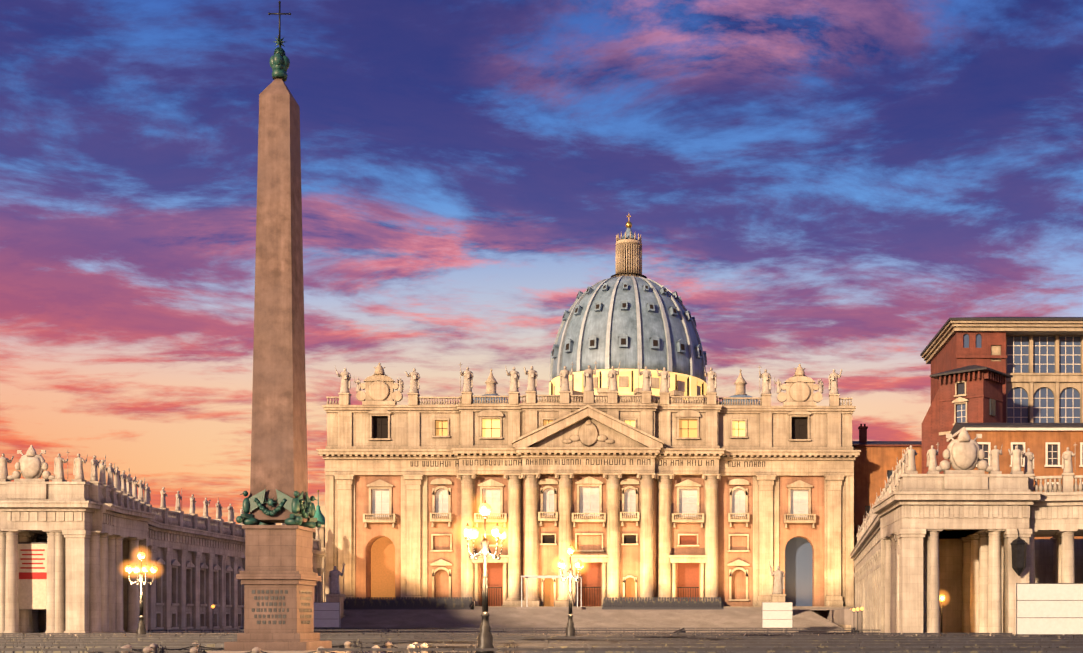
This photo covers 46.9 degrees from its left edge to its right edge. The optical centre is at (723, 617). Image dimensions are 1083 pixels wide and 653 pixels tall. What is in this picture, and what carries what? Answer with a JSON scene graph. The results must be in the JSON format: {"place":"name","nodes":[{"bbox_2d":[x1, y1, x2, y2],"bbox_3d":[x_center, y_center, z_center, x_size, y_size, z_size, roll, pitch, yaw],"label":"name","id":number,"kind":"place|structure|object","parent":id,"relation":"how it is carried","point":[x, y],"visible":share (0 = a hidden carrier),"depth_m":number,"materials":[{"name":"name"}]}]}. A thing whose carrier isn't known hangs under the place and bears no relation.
{"place":"outdoors","nodes":[
{"label":"outdoors","id":0,"kind":"place"},
{"bbox_2d":[313,490,324,601],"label":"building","id":1,"kind":"structure","parent":0,"point":[319,516],"depth_m":306.22,"materials":[{"name":"stone"}]},
{"bbox_2d":[0,0,1082,524],"label":"sky","id":2,"kind":"structure","parent":0,"point":[823,186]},
{"bbox_2d":[473,214,759,404],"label":"basilica dome","id":3,"kind":"structure","parent":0,"point":[628,316],"depth_m":380.20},
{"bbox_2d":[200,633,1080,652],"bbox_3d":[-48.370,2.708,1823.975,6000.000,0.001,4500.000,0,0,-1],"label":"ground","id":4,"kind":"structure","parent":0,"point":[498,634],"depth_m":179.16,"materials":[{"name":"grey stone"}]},
{"bbox_2d":[125,550,157,633],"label":"lamp post","id":5,"kind":"object","parent":4,"relation":"on","point":[153,569],"visible":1,"depth_m":121.56,"materials":[{"name":"metal"}]},
{"bbox_2d":[0,445,326,638],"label":"colonnade","id":6,"kind":"object","parent":4,"relation":"on","point":[69,551],"visible":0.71,"depth_m":157.14,"materials":[{"name":"stone"}]},
{"bbox_2d":[121,641,427,652],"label":"rocks","id":7,"kind":"object","parent":4,"relation":"on","point":[152,647],"visible":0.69,"depth_m":72.53,"materials":[{"name":"stone"}]},
{"bbox_2d":[207,1,345,652],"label":"obelisk","id":8,"kind":"object","parent":4,"relation":"on","point":[279,577],"visible":1,"depth_m":72.97,"materials":[{"name":"stone"}]},
{"bbox_2d":[314,602,339,631],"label":"screen","id":9,"kind":"object","parent":4,"relation":"on","point":[326,614],"visible":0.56,"depth_m":216.38,"materials":[{"name":"grey metal"}]},
{"bbox_2d":[462,500,507,652],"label":"lamp post","id":10,"kind":"object","parent":4,"relation":"on","point":[485,638],"visible":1,"depth_m":74.05,"materials":[{"name":"metal"}]},
{"bbox_2d":[0,628,1082,652],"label":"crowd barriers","id":11,"kind":"object","parent":4,"relation":"on","point":[428,636],"visible":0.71,"depth_m":95.13,"materials":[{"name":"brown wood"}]},
{"bbox_2d":[0,636,1082,652],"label":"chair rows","id":12,"kind":"object","parent":4,"relation":"on","point":[544,651],"visible":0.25,"depth_m":87.19,"materials":[{"name":"grey plastic"}]},
{"bbox_2d":[557,544,583,635],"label":"lamp post","id":13,"kind":"object","parent":4,"relation":"on","point":[570,628],"visible":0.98,"depth_m":119.05,"materials":[{"name":"metal"}]},
{"bbox_2d":[315,607,860,632],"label":"steps","id":14,"kind":"structure","parent":4,"relation":"on","point":[726,617],"depth_m":235.84,"materials":[{"name":"stone"}]},
{"bbox_2d":[325,562,345,618],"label":"st peter statue","id":15,"kind":"object","parent":14,"relation":"on","point":[334,595],"visible":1,"depth_m":237.03,"materials":[{"name":"stone"}]},
{"bbox_2d":[343,597,723,609],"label":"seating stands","id":16,"kind":"object","parent":14,"relation":"on","point":[412,603],"visible":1,"depth_m":247.57,"materials":[{"name":"grey"}]},
{"bbox_2d":[517,576,585,609],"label":"canopy frame","id":17,"kind":"object","parent":14,"relation":"on","point":[549,608],"visible":0.79,"depth_m":246.25,"materials":[{"name":"metal"}]},
{"bbox_2d":[316,362,860,606],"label":"basilica facade","id":18,"kind":"structure","parent":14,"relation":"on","point":[644,496],"depth_m":267.98,"materials":[{"name":"stone"}]},
{"bbox_2d":[769,562,785,601],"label":"st paul statue","id":19,"kind":"object","parent":14,"relation":"on","point":[777,595],"visible":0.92,"depth_m":238.07,"materials":[{"name":"stone"}]},
{"bbox_2d":[762,602,792,631],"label":"screen","id":20,"kind":"object","parent":4,"relation":"on","point":[777,614],"visible":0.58,"depth_m":214.36,"materials":[{"name":"grey metal"}]},
{"bbox_2d":[810,610,826,619],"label":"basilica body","id":21,"kind":"object","parent":4,"relation":"on","point":[823,613],"depth_m":275.03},
{"bbox_2d":[856,608,858,633],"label":"lamp post","id":22,"kind":"object","parent":4,"relation":"on","point":[857,609],"visible":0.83,"depth_m":209.69,"materials":[{"name":"metal"}]},
{"bbox_2d":[939,595,944,635],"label":"lamp post","id":23,"kind":"object","parent":4,"relation":"on","point":[942,598],"visible":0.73,"depth_m":144.19,"materials":[{"name":"metal"}]},
{"bbox_2d":[849,427,1082,638],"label":"colonnade","id":24,"kind":"object","parent":4,"relation":"on","point":[965,543],"visible":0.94,"depth_m":135.72,"materials":[{"name":"stone"}]},
{"bbox_2d":[1015,583,1082,637],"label":"screen","id":25,"kind":"object","parent":4,"relation":"on","point":[1048,608],"visible":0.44,"depth_m":126.65,"materials":[{"name":"grey metal"}]},
{"bbox_2d":[852,317,1082,605],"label":"palace building","id":26,"kind":"structure","parent":0,"point":[1010,383],"depth_m":257.14,"materials":[{"name":"brick"}]}
]}

